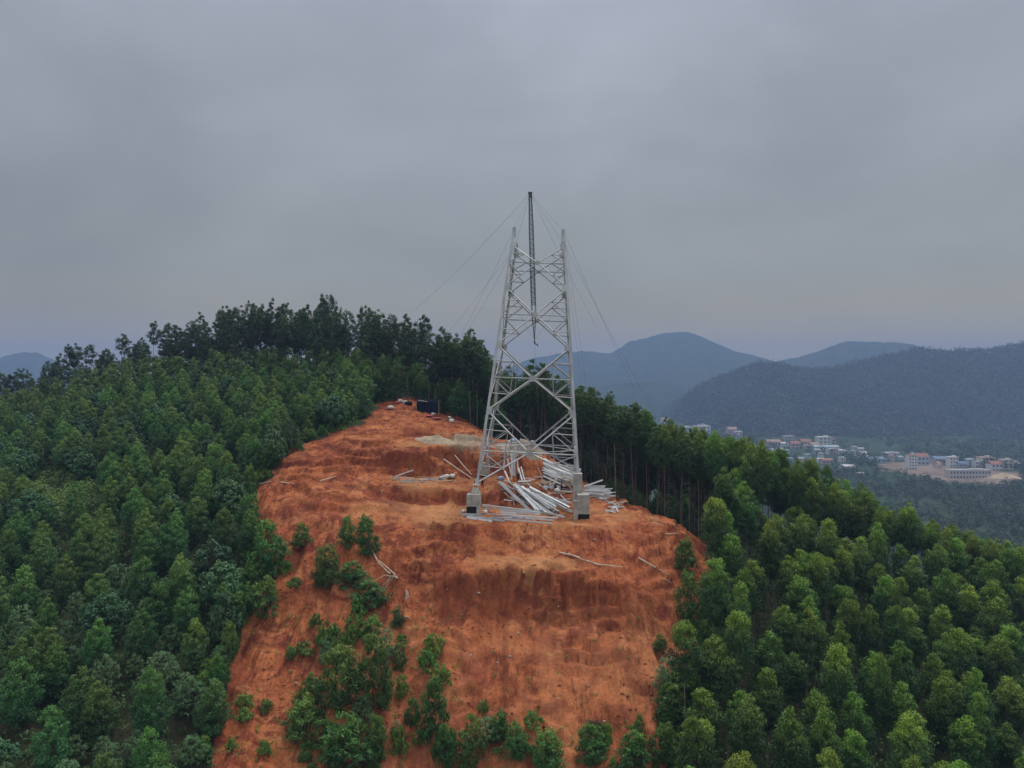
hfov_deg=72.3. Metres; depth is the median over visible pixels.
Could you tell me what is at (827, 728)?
eucalyptus tree
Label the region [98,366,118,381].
broadleaf tree
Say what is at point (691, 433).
forest tree
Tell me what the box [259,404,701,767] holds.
soil clods
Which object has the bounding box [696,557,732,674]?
eucalyptus tree
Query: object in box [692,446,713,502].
forest tree
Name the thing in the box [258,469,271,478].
edge bush
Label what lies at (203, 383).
young plantation tree
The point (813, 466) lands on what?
eucalyptus tree
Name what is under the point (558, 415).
forest tree
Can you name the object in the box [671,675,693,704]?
edge bush
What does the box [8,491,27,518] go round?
young plantation tree
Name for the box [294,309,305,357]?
ridge tree
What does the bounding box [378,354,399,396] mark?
understory tree
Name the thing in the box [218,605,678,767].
weeds
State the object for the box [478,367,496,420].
ridge tree
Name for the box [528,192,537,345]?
climbing mast
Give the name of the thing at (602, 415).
forest tree
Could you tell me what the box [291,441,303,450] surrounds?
edge bush
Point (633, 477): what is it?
forest tree
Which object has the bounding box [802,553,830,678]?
eucalyptus tree
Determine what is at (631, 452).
forest tree
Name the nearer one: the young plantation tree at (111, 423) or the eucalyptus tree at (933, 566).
the eucalyptus tree at (933, 566)
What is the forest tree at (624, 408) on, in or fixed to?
on the ground
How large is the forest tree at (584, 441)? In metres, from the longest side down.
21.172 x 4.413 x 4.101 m
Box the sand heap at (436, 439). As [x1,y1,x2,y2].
[415,434,455,444]
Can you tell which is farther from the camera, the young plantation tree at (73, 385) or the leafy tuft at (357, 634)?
the young plantation tree at (73, 385)
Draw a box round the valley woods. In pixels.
[711,463,1023,583]
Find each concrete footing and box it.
[467,487,480,515]
[480,462,489,474]
[573,473,589,519]
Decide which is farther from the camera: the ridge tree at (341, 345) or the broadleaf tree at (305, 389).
the ridge tree at (341, 345)
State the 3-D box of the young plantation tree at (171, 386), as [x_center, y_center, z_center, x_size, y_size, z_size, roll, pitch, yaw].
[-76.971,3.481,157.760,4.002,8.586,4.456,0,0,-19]
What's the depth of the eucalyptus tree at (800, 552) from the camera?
88.69 m
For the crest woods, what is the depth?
2144.74 m
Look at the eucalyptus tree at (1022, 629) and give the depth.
83.17 m
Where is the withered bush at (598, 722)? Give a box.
[586,718,604,734]
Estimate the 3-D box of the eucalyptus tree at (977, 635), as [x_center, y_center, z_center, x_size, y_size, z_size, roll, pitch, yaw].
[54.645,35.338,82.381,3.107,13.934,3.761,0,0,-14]
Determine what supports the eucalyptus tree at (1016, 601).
on the ground
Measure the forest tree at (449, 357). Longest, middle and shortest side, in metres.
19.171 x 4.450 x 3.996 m
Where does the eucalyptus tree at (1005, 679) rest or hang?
on the ground
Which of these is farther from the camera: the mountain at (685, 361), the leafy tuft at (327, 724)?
the mountain at (685, 361)
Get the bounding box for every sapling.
[243,517,295,577]
[244,551,268,584]
[246,575,280,619]
[279,691,331,743]
[288,522,313,548]
[291,680,312,710]
[310,542,341,589]
[310,641,360,712]
[310,710,372,767]
[313,619,346,650]
[332,560,373,590]
[335,515,359,550]
[348,579,393,610]
[348,632,395,717]
[354,513,382,555]
[359,710,389,767]
[360,613,383,643]
[391,642,407,672]
[403,696,420,727]
[414,676,449,745]
[429,723,461,767]
[452,712,489,766]
[483,707,510,743]
[501,720,532,761]
[531,726,567,767]
[573,722,609,767]
[614,729,653,767]
[631,713,646,742]
[648,720,678,767]
[652,682,680,716]
[665,656,710,707]
[673,535,702,575]
[673,567,704,631]
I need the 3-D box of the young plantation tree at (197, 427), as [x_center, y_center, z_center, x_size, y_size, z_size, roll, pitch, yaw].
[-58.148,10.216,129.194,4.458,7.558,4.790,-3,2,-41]
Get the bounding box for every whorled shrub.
[0,626,11,650]
[0,761,14,767]
[2,603,36,644]
[13,625,35,649]
[16,618,32,636]
[28,731,54,760]
[31,751,51,767]
[32,589,60,618]
[39,579,55,597]
[47,676,65,700]
[53,620,80,648]
[56,758,79,767]
[57,734,89,765]
[61,591,86,625]
[66,645,85,671]
[73,629,94,651]
[77,572,91,595]
[88,653,123,696]
[92,735,117,757]
[92,741,126,767]
[104,563,130,595]
[111,587,129,603]
[117,632,145,664]
[120,562,148,600]
[122,728,150,766]
[125,654,143,677]
[129,676,147,696]
[133,600,158,622]
[141,650,179,683]
[156,623,183,652]
[167,665,184,687]
[170,675,206,719]
[171,672,190,698]
[177,733,209,765]
[208,613,238,639]
[210,646,230,661]
[224,500,240,517]
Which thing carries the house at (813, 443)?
on the ground
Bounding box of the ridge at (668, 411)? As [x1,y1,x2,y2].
[660,349,1023,436]
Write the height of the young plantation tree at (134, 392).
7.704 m
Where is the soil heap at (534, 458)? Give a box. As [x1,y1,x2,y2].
[521,441,543,461]
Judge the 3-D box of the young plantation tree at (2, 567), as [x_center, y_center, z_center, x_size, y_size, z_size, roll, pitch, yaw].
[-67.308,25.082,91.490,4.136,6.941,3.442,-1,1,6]
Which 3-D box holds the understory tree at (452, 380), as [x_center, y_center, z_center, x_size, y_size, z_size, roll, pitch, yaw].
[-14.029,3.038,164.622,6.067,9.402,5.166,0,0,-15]
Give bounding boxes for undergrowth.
[0,372,1023,767]
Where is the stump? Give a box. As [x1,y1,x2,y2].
[405,590,408,599]
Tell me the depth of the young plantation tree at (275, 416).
118.43 m
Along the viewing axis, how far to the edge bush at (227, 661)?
75.26 m
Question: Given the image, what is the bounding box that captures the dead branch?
[373,552,397,587]
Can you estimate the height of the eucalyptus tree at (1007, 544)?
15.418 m
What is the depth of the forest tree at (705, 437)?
118.49 m
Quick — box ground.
[0,376,1023,767]
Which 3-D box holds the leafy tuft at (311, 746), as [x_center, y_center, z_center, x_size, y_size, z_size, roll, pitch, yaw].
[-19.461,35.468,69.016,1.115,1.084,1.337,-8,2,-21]
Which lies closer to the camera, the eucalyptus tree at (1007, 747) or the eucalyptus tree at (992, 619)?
the eucalyptus tree at (1007, 747)
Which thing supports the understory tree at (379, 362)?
on the ground
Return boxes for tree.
[0,372,8,394]
[0,436,30,454]
[0,443,15,458]
[0,454,20,491]
[0,467,17,505]
[0,481,10,518]
[0,505,5,527]
[0,507,33,545]
[0,514,33,564]
[0,528,26,579]
[0,557,13,586]
[0,572,11,603]
[0,586,16,632]
[0,635,4,669]
[0,636,44,707]
[0,656,45,729]
[0,737,20,767]
[1,374,17,395]
[1,414,16,442]
[2,448,39,478]
[3,564,43,621]
[4,474,38,515]
[5,489,54,531]
[6,411,30,442]
[8,429,26,452]
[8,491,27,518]
[9,368,22,391]
[10,447,19,464]
[13,368,34,391]
[14,416,33,432]
[15,458,35,480]
[17,623,48,679]
[18,421,33,437]
[19,534,59,590]
[20,511,46,548]
[22,397,44,417]
[22,411,39,425]
[22,431,47,467]
[23,377,35,389]
[25,423,46,444]
[27,402,41,421]
[27,428,52,459]
[27,529,60,571]
[28,440,46,471]
[28,520,58,555]
[28,704,76,767]
[30,500,61,537]
[31,597,60,641]
[32,420,49,435]
[32,626,74,676]
[33,376,51,399]
[37,642,72,702]
[38,405,57,436]
[39,491,58,521]
[40,361,57,383]
[40,397,56,415]
[46,398,59,427]
[48,417,64,441]
[48,420,68,451]
[48,436,73,470]
[49,353,68,392]
[50,554,84,605]
[54,424,78,454]
[55,406,70,426]
[55,409,78,430]
[55,665,104,735]
[56,364,74,387]
[56,396,75,415]
[58,435,76,473]
[60,531,99,585]
[61,344,75,383]
[61,487,89,530]
[62,381,79,404]
[62,388,78,414]
[62,427,86,452]
[63,446,93,471]
[65,481,91,516]
[66,498,88,540]
[67,365,82,381]
[68,343,84,365]
[68,452,98,478]
[68,519,98,568]
[71,512,95,547]
[71,680,121,746]
[73,397,89,420]
[74,392,90,413]
[75,387,90,401]
[75,416,99,438]
[76,425,94,446]
[77,400,101,432]
[77,592,136,638]
[78,573,120,628]
[78,618,115,673]
[80,433,97,463]
[82,390,100,409]
[83,345,97,368]
[84,518,124,570]
[85,529,120,585]
[88,424,112,461]
[89,504,119,553]
[92,358,110,368]
[93,752,123,767]
[94,401,119,420]
[94,476,125,518]
[95,456,110,486]
[96,388,111,417]
[96,460,130,497]
[97,434,117,462]
[97,452,127,490]
[97,489,120,525]
[98,349,114,365]
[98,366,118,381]
[99,407,117,427]
[100,382,116,404]
[101,419,125,442]
[102,387,117,401]
[104,405,117,422]
[104,427,133,468]
[111,434,147,459]
[112,357,120,366]
[112,402,131,425]
[114,473,143,511]
[115,333,132,367]
[115,455,137,488]
[116,373,133,399]
[116,412,141,437]
[118,422,135,445]
[119,488,145,538]
[120,351,134,365]
[120,378,136,398]
[123,382,140,403]
[123,608,158,660]
[124,438,149,466]
[125,554,162,612]
[126,444,141,470]
[127,347,142,383]
[128,507,162,562]
[128,664,173,734]
[128,725,169,767]
[129,400,139,425]
[129,499,159,545]
[129,530,167,575]
[130,340,150,360]
[130,455,156,497]
[133,432,149,448]
[135,343,151,369]
[136,372,156,396]
[136,481,159,522]
[137,391,160,425]
[138,409,154,441]
[139,373,155,392]
[139,390,152,413]
[140,382,156,403]
[142,403,165,423]
[142,413,159,444]
[142,581,174,632]
[145,320,162,356]
[145,450,166,484]
[145,751,176,767]
[147,409,173,449]
[149,425,172,457]
[149,448,164,476]
[150,478,178,518]
[153,470,175,500]
[153,492,187,524]
[154,371,171,395]
[155,499,182,541]
[157,338,168,355]
[157,341,176,364]
[157,383,168,405]
[157,455,179,486]
[159,392,173,416]
[159,508,191,552]
[160,377,170,393]
[160,401,176,425]
[160,517,191,567]
[160,556,198,615]
[161,323,174,343]
[161,381,178,406]
[163,341,176,358]
[163,407,182,441]
[163,447,188,494]
[166,552,197,596]
[167,325,184,355]
[167,387,185,418]
[168,324,180,354]
[168,412,188,442]
[168,418,189,456]
[171,369,193,392]
[171,435,197,477]
[171,586,202,633]
[173,427,192,458]
[175,378,189,406]
[177,457,200,498]
[179,389,197,418]
[179,617,209,670]
[181,327,198,368]
[181,388,194,409]
[181,454,215,498]
[182,320,198,345]
[182,433,202,463]
[182,477,221,525]
[183,329,198,357]
[183,401,197,423]
[183,496,212,542]
[186,419,205,452]
[188,367,203,386]
[188,402,207,425]
[189,402,210,428]
[189,468,213,508]
[192,539,236,575]
[192,678,237,738]
[193,333,211,363]
[193,373,208,393]
[194,311,208,354]
[195,322,215,365]
[195,376,213,396]
[195,423,217,456]
[196,354,215,373]
[196,385,211,403]
[196,415,216,438]
[196,559,245,606]
[200,434,230,458]
[200,442,222,476]
[202,383,224,408]
[204,376,222,400]
[205,391,224,416]
[206,442,229,486]
[207,652,231,689]
[208,399,223,428]
[208,581,241,634]
[210,329,227,350]
[210,507,237,550]
[211,309,228,342]
[211,400,224,430]
[212,478,245,513]
[213,433,230,462]
[213,461,245,504]
[215,306,228,343]
[215,324,235,362]
[216,449,239,490]
[217,305,236,350]
[218,374,241,398]
[219,405,235,428]
[219,407,234,440]
[220,373,231,389]
[222,385,235,411]
[224,379,241,403]
[224,415,248,455]
[226,420,243,446]
[227,307,241,354]
[228,387,246,411]
[229,305,247,359]
[232,392,247,419]
[234,433,256,468]
[235,391,259,424]
[235,492,262,530]
[237,508,258,553]
[239,435,266,472]
[240,364,257,391]
[240,417,264,459]
[241,377,252,400]
[244,300,256,325]
[244,357,258,374]
[245,305,260,351]
[245,375,264,401]
[249,393,270,423]
[250,378,266,405]
[252,305,268,358]
[252,382,265,412]
[252,407,267,435]
[253,304,266,349]
[255,413,270,445]
[257,311,269,347]
[258,367,269,382]
[260,376,282,406]
[263,297,280,352]
[263,311,275,352]
[263,419,286,452]
[264,397,278,410]
[265,400,285,428]
[266,368,282,392]
[266,388,281,402]
[268,395,286,414]
[268,406,291,437]
[271,304,288,362]
[272,316,291,366]
[276,302,297,350]
[276,405,292,429]
[280,318,299,358]
[280,379,297,411]
[284,387,301,418]
[287,357,299,375]
[287,392,302,424]
[289,316,303,355]
[290,370,306,396]
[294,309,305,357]
[294,393,315,430]
[297,304,315,369]
[297,308,310,355]
[298,371,315,393]
[302,381,323,398]
[302,394,317,423]
[305,381,321,414]
[307,309,325,368]
[309,364,316,374]
[310,293,329,348]
[312,389,327,414]
[313,297,333,337]
[313,399,333,425]
[314,347,335,371]
[314,361,328,382]
[315,362,326,375]
[316,373,331,397]
[316,392,349,427]
[321,312,341,366]
[321,368,344,384]
[324,311,338,355]
[324,383,340,406]
[325,294,337,353]
[329,348,344,370]
[331,387,348,412]
[332,306,349,346]
[332,373,342,397]
[335,374,346,399]
[337,310,358,358]
[338,321,354,356]
[340,359,350,377]
[340,390,359,420]
[342,362,358,387]
[343,379,359,401]
[346,370,364,405]
[348,368,361,385]
[350,347,362,365]
[350,378,374,417]
[351,320,365,355]
[354,357,361,365]
[356,305,372,336]
[357,322,372,362]
[358,375,374,405]
[361,357,376,380]
[361,365,374,378]
[363,307,376,344]
[366,378,380,398]
[367,317,385,379]
[368,369,386,399]
[374,309,390,355]
[375,354,390,371]
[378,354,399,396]
[380,314,401,374]
[383,323,397,374]
[386,363,406,400]
[391,354,410,373]
[395,317,418,398]
[395,355,410,378]
[396,314,417,400]
[400,322,413,359]
[400,366,411,389]
[405,363,419,393]
[411,319,426,363]
[411,371,427,398]
[413,363,431,394]
[414,314,435,368]
[418,376,434,398]
[419,333,440,398]
[423,342,444,398]
[426,351,450,383]
[430,373,439,398]
[432,377,454,413]
[433,326,452,408]
[434,381,452,413]
[437,328,447,380]
[439,333,458,417]
[446,377,458,410]
[447,378,472,417]
[448,343,459,393]
[450,358,472,418]
[451,332,459,381]
[453,339,462,418]
[455,341,482,424]
[456,336,474,391]
[464,328,481,423]
[466,380,478,407]
[466,394,484,425]
[467,361,479,424]
[469,346,485,426]
[476,403,491,429]
[477,347,491,429]
[478,339,486,426]
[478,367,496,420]
[479,370,500,401]
[480,354,497,432]
[481,395,509,437]
[489,375,506,418]
[494,410,512,439]
[497,374,515,438]
[500,366,516,438]
[506,379,519,436]
[508,407,526,437]
[509,375,523,439]
[513,402,528,438]
[513,408,528,438]
[514,379,530,437]
[519,411,537,439]
[521,368,534,440]
[522,358,540,440]
[525,372,536,415]
[526,368,534,439]
[527,411,543,443]
[531,410,552,443]
[532,363,551,447]
[532,385,542,442]
[532,401,548,446]
[533,371,551,449]
[534,371,555,450]
[534,424,551,455]
[539,393,554,457]
[546,415,566,461]
[548,374,568,464]
[549,422,571,455]
[550,391,563,461]
[552,380,566,460]
[555,378,569,464]
[558,387,570,462]
[562,394,584,441]
[563,433,573,467]
[564,391,579,439]
[564,415,570,463]
[568,386,591,468]
[570,385,591,468]
[573,442,595,480]
[573,443,590,479]
[577,440,587,465]
[579,430,589,482]
[580,399,585,480]
[584,387,597,484]
[584,396,599,482]
[585,388,605,484]
[585,390,597,441]
[587,447,608,484]
[589,452,612,484]
[590,397,610,484]
[590,400,602,455]
[595,435,605,484]
[595,436,608,462]
[598,391,617,494]
[601,398,615,491]
[602,423,619,494]
[605,404,629,497]
[605,477,621,497]
[608,443,630,479]
[609,407,633,498]
[610,456,631,483]
[615,406,635,495]
[615,442,629,497]
[617,405,634,498]
[619,403,645,504]
[620,481,630,498]
[620,484,642,504]
[621,458,640,490]
[623,446,637,494]
[625,459,644,486]
[628,408,635,502]
[628,411,647,504]
[628,490,644,507]
[630,402,646,505]
[630,455,645,492]
[631,430,647,506]
[633,468,648,502]
[637,408,652,508]
[637,411,656,509]
[639,472,655,501]
[640,465,659,501]
[641,456,654,489]
[644,412,657,510]
[644,425,668,513]
[646,424,670,514]
[648,465,671,504]
[648,494,671,518]
[650,465,670,504]
[652,424,674,516]
[652,484,671,502]
[655,445,663,515]
[659,416,679,518]
[662,496,686,523]
[663,619,705,720]
[666,419,677,517]
[667,464,679,519]
[669,493,697,532]
[670,715,716,767]
[672,425,689,524]
[673,476,686,496]
[674,435,698,532]
[675,476,697,509]
[676,431,684,495]
[680,433,691,525]
[680,687,725,759]
[682,717,723,767]
[683,428,695,533]
[683,483,710,529]
[684,440,693,531]
[685,477,711,513]
[687,432,708,537]
[687,441,697,534]
[690,426,698,534]
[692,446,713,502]
[692,512,712,539]
[693,634,729,710]
[696,427,710,532]
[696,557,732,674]
[697,489,708,520]
[698,497,730,557]
[698,570,730,648]
[702,429,728,525]
[702,584,732,647]
[702,645,743,767]
[703,481,714,501]
[706,436,713,489]
[710,467,737,511]
[712,533,749,640]
[715,437,734,526]
[715,510,738,626]
[721,488,742,590]
[722,610,758,688]
[722,689,767,759]
[723,436,740,480]
[723,580,752,708]
[724,750,755,767]
[725,467,743,576]
[726,693,767,767]
[729,440,742,550]
[729,568,761,685]
[731,436,754,556]
[732,481,761,578]
[732,495,760,564]
[734,529,756,553]
[736,455,755,500]
[742,558,771,658]
[744,439,774,552]
[744,629,795,767]
[745,444,753,551]
[745,449,754,549]
[747,506,769,583]
[748,452,774,541]
[749,441,756,507]
[752,666,784,764]
[753,519,785,639]
[759,705,813,767]
[761,514,793,612]
[764,529,785,615]
[765,449,784,526]
[766,605,797,681]
[769,500,778,513]
[773,447,790,517]
[774,554,805,675]
[775,468,795,524]
[777,652,812,757]
[783,506,805,558]
[783,574,821,708]
[784,458,808,517]
[786,516,810,560]
[786,549,807,651]
[790,553,820,655]
[793,595,826,725]
[793,607,829,690]
[796,459,826,514]
[796,513,816,558]
[797,687,838,756]
[799,477,826,531]
[799,706,846,767]
[802,514,818,557]
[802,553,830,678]
[803,472,827,534]
[803,552,832,671]
[811,517,843,641]
[814,642,862,735]
[816,747,843,767]
[817,555,840,657]
[819,620,857,735]
[820,464,834,485]
[820,526,839,581]
[821,478,834,528]
[823,482,846,599]
[823,531,838,624]
[827,584,858,626]
[829,610,858,708]
[830,490,853,541]
[831,728,877,767]
[832,545,857,591]
[833,597,863,736]
[834,490,851,582]
[835,478,842,490]
[836,691,878,767]
[838,537,860,585]
[841,479,854,499]
[846,498,868,602]
[846,543,868,598]
[850,483,874,578]
[850,535,873,618]
[851,489,877,593]
[853,604,883,745]
[854,650,891,767]
[862,651,896,767]
[863,563,888,643]
[865,522,889,607]
[866,492,879,568]
[868,506,892,621]
[868,529,893,656]
[869,575,897,655]
[877,500,887,512]
[878,640,919,701]
[879,507,896,561]
[880,708,938,767]
[881,605,913,755]
[883,681,920,752]
[884,713,933,767]
[885,576,914,715]
[889,510,900,583]
[890,543,913,583]
[890,672,922,713]
[891,502,923,554]
[891,607,930,669]
[895,515,918,558]
[897,559,927,658]
[898,598,925,688]
[900,754,923,767]
[903,555,925,601]
[905,513,922,559]
[913,587,940,707]
[915,518,926,562]
[916,652,946,767]
[919,528,935,603]
[920,545,955,583]
[921,524,942,602]
[921,543,951,636]
[921,676,959,764]
[923,519,944,589]
[925,576,951,636]
[926,604,954,651]
[927,760,948,767]
[928,632,962,762]
[929,668,968,761]
[930,568,963,634]
[934,573,962,680]
[938,527,958,572]
[942,715,991,767]
[944,523,963,537]
[944,525,961,590]
[944,627,977,746]
[946,537,970,635]
[948,759,969,767]
[951,543,972,620]
[951,573,970,655]
[954,671,987,766]
[955,585,984,637]
[956,582,975,663]
[959,667,994,735]
[960,531,973,582]
[960,625,993,668]
[961,528,981,544]
[961,557,997,630]
[961,638,992,691]
[964,536,982,578]
[964,691,999,767]
[965,537,982,568]
[973,559,1015,655]
[973,596,1017,733]
[974,540,1002,574]
[976,538,988,554]
[976,579,1013,702]
[980,634,1017,767]
[985,624,1023,679]
[987,538,1004,562]
[988,722,1023,767]
[990,681,1023,759]
[993,675,1023,767]
[996,547,1023,600]
[1001,539,1019,622]
[1004,576,1023,675]
[1013,546,1023,623]
[1014,673,1023,700]
[1014,745,1023,767]
[1015,621,1023,736]
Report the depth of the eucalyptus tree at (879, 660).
67.39 m
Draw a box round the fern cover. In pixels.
[31,469,98,521]
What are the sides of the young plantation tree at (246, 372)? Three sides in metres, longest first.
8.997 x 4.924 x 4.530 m
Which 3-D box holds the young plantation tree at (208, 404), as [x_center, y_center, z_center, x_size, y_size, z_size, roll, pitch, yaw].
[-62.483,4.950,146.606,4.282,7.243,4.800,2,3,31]
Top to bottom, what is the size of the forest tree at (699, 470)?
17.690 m
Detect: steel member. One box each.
[462,514,505,521]
[466,516,492,521]
[480,513,517,515]
[482,504,531,510]
[484,508,540,513]
[491,517,531,519]
[498,481,530,509]
[501,511,558,516]
[504,519,551,523]
[506,514,557,518]
[512,515,552,520]
[513,486,546,512]
[515,485,536,510]
[517,512,562,515]
[518,485,559,512]
[518,487,539,510]
[521,491,541,508]
[526,509,555,515]
[527,488,572,512]
[529,486,569,507]
[530,492,550,508]
[530,497,551,512]
[531,492,555,508]
[542,495,565,508]
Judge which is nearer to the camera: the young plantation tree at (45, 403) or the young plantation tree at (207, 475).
the young plantation tree at (207, 475)
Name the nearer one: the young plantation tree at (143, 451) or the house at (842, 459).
the young plantation tree at (143, 451)
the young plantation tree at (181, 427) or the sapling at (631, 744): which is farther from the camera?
the young plantation tree at (181, 427)
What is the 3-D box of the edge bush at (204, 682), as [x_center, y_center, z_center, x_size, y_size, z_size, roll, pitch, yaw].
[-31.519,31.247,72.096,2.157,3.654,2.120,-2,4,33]
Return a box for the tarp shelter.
[416,399,439,412]
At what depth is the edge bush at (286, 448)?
113.34 m
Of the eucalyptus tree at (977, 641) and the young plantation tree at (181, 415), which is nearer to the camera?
the eucalyptus tree at (977, 641)
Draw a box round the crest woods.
[712,340,1023,380]
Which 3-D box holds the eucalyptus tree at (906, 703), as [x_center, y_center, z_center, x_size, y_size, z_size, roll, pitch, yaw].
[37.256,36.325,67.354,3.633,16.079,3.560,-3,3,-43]
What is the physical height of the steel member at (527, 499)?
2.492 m
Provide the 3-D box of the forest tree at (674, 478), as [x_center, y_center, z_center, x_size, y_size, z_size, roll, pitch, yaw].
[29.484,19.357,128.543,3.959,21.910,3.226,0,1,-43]
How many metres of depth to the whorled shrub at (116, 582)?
87.11 m
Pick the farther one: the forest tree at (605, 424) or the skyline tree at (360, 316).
the skyline tree at (360, 316)
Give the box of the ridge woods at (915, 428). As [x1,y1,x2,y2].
[671,343,1023,436]
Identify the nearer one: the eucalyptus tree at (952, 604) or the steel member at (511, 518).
the eucalyptus tree at (952, 604)
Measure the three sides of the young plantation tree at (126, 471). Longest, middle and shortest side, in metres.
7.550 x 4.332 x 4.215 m
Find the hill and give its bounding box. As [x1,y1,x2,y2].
[563,381,685,416]
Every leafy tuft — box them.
[285,645,297,659]
[297,750,304,761]
[299,648,312,656]
[299,738,312,749]
[302,672,315,691]
[305,750,312,763]
[306,761,317,767]
[309,738,318,749]
[312,695,325,716]
[318,640,332,666]
[321,719,332,734]
[350,705,361,716]
[353,695,372,731]
[355,630,364,637]
[363,732,379,761]
[376,692,390,706]
[378,627,397,661]
[388,621,398,628]
[390,720,401,734]
[391,605,405,627]
[393,738,400,755]
[394,634,407,643]
[411,736,422,745]
[445,747,459,767]
[449,727,456,737]
[457,758,470,767]
[473,714,500,744]
[492,747,502,754]
[495,719,506,742]
[525,744,536,757]
[606,755,621,767]
[647,737,657,747]
[652,633,667,653]
[652,706,667,723]
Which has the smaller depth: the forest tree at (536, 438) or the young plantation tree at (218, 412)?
the young plantation tree at (218, 412)
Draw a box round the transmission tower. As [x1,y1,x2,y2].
[473,227,579,486]
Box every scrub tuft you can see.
[224,737,238,753]
[234,708,253,722]
[235,691,254,709]
[256,739,271,755]
[259,698,272,715]
[277,559,293,576]
[285,576,301,588]
[292,640,314,656]
[309,613,323,628]
[341,614,364,646]
[348,596,367,617]
[390,725,409,754]
[395,673,413,697]
[417,647,439,675]
[423,633,445,654]
[429,662,452,686]
[476,698,488,714]
[523,708,543,731]
[600,720,612,746]
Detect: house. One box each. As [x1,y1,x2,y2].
[660,418,668,424]
[692,425,710,432]
[726,427,736,434]
[733,431,742,436]
[764,439,780,446]
[780,442,785,446]
[782,435,794,441]
[789,441,799,448]
[799,439,810,446]
[803,444,809,449]
[803,453,811,458]
[808,442,818,449]
[811,445,838,450]
[813,448,819,454]
[815,435,830,444]
[819,458,832,463]
[825,448,832,454]
[831,438,835,444]
[838,456,845,461]
[839,464,854,467]
[865,457,885,462]
[881,451,899,459]
[888,455,894,460]
[895,455,903,460]
[905,453,916,468]
[915,453,929,464]
[929,456,945,463]
[935,463,941,467]
[944,468,990,477]
[945,455,958,466]
[956,461,967,467]
[964,458,974,466]
[971,460,981,466]
[975,455,995,466]
[986,461,1002,469]
[998,458,1013,469]
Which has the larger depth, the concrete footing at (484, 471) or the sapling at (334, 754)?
the concrete footing at (484, 471)
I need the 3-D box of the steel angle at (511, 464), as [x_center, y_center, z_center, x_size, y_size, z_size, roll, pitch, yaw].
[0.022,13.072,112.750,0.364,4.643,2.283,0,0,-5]
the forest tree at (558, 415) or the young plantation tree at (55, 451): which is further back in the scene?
the forest tree at (558, 415)
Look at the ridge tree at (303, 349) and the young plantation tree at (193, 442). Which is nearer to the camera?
the young plantation tree at (193, 442)
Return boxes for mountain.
[0,352,101,394]
[501,332,771,393]
[771,341,944,368]
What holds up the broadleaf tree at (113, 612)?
on the ground
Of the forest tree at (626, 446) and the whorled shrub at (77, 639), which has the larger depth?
the forest tree at (626, 446)
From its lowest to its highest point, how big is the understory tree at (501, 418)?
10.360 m
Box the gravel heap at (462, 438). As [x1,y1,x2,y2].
[453,434,477,442]
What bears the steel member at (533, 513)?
on the ground
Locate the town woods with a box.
[615,430,1023,473]
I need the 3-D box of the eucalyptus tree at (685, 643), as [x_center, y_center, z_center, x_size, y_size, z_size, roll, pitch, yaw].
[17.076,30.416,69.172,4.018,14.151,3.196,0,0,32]
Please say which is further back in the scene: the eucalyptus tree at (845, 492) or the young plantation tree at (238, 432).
the young plantation tree at (238, 432)
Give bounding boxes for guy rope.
[457,234,511,341]
[565,235,634,388]
[576,268,659,421]
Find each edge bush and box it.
[192,669,211,685]
[192,735,212,761]
[193,735,215,759]
[195,670,209,697]
[198,658,217,680]
[206,591,244,641]
[211,647,231,664]
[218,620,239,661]
[229,590,248,622]
[232,567,246,593]
[237,529,255,551]
[239,549,249,556]
[239,572,252,591]
[239,581,252,601]
[241,463,257,493]
[241,591,254,615]
[245,476,256,488]
[246,492,259,509]
[248,482,257,495]
[258,423,282,451]
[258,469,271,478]
[262,429,285,458]
[264,440,279,465]
[267,447,283,466]
[277,419,300,448]
[281,443,290,456]
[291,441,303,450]
[300,427,308,441]
[301,418,312,431]
[306,428,317,439]
[316,425,325,434]
[335,415,346,427]
[336,424,345,429]
[344,410,350,422]
[651,656,683,693]
[657,701,676,724]
[663,683,687,720]
[664,684,686,719]
[670,760,679,767]
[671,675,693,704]
[690,619,702,638]
[697,618,721,645]
[703,551,715,561]
[715,623,724,642]
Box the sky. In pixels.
[0,0,1023,385]
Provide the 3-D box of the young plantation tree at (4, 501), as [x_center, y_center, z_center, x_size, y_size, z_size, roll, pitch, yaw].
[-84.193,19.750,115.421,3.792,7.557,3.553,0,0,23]
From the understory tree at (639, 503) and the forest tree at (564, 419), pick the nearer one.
the understory tree at (639, 503)
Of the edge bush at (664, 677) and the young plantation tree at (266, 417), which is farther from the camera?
the young plantation tree at (266, 417)
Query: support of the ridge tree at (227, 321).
on the ground
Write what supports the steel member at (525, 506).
on the ground
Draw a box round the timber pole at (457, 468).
[444,459,470,477]
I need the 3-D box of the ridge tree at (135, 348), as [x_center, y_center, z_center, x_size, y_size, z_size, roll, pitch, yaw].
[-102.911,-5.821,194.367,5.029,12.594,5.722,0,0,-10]
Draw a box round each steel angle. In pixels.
[511,451,513,478]
[513,446,516,473]
[543,472,566,483]
[543,475,565,486]
[584,479,602,486]
[589,495,611,496]
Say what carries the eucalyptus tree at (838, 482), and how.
on the ground
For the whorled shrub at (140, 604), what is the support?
on the ground
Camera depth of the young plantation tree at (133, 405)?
150.37 m
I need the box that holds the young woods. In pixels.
[0,344,329,418]
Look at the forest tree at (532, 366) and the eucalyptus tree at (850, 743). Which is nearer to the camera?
the eucalyptus tree at (850, 743)
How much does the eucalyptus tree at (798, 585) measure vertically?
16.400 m
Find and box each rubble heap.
[496,438,529,456]
[984,472,1021,478]
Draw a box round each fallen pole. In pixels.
[559,552,621,566]
[638,557,668,574]
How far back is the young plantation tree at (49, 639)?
73.03 m
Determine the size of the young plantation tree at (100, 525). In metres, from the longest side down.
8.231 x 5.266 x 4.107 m
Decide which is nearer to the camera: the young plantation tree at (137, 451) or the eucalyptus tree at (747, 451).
the eucalyptus tree at (747, 451)
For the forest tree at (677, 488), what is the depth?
150.09 m
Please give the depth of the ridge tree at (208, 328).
188.88 m

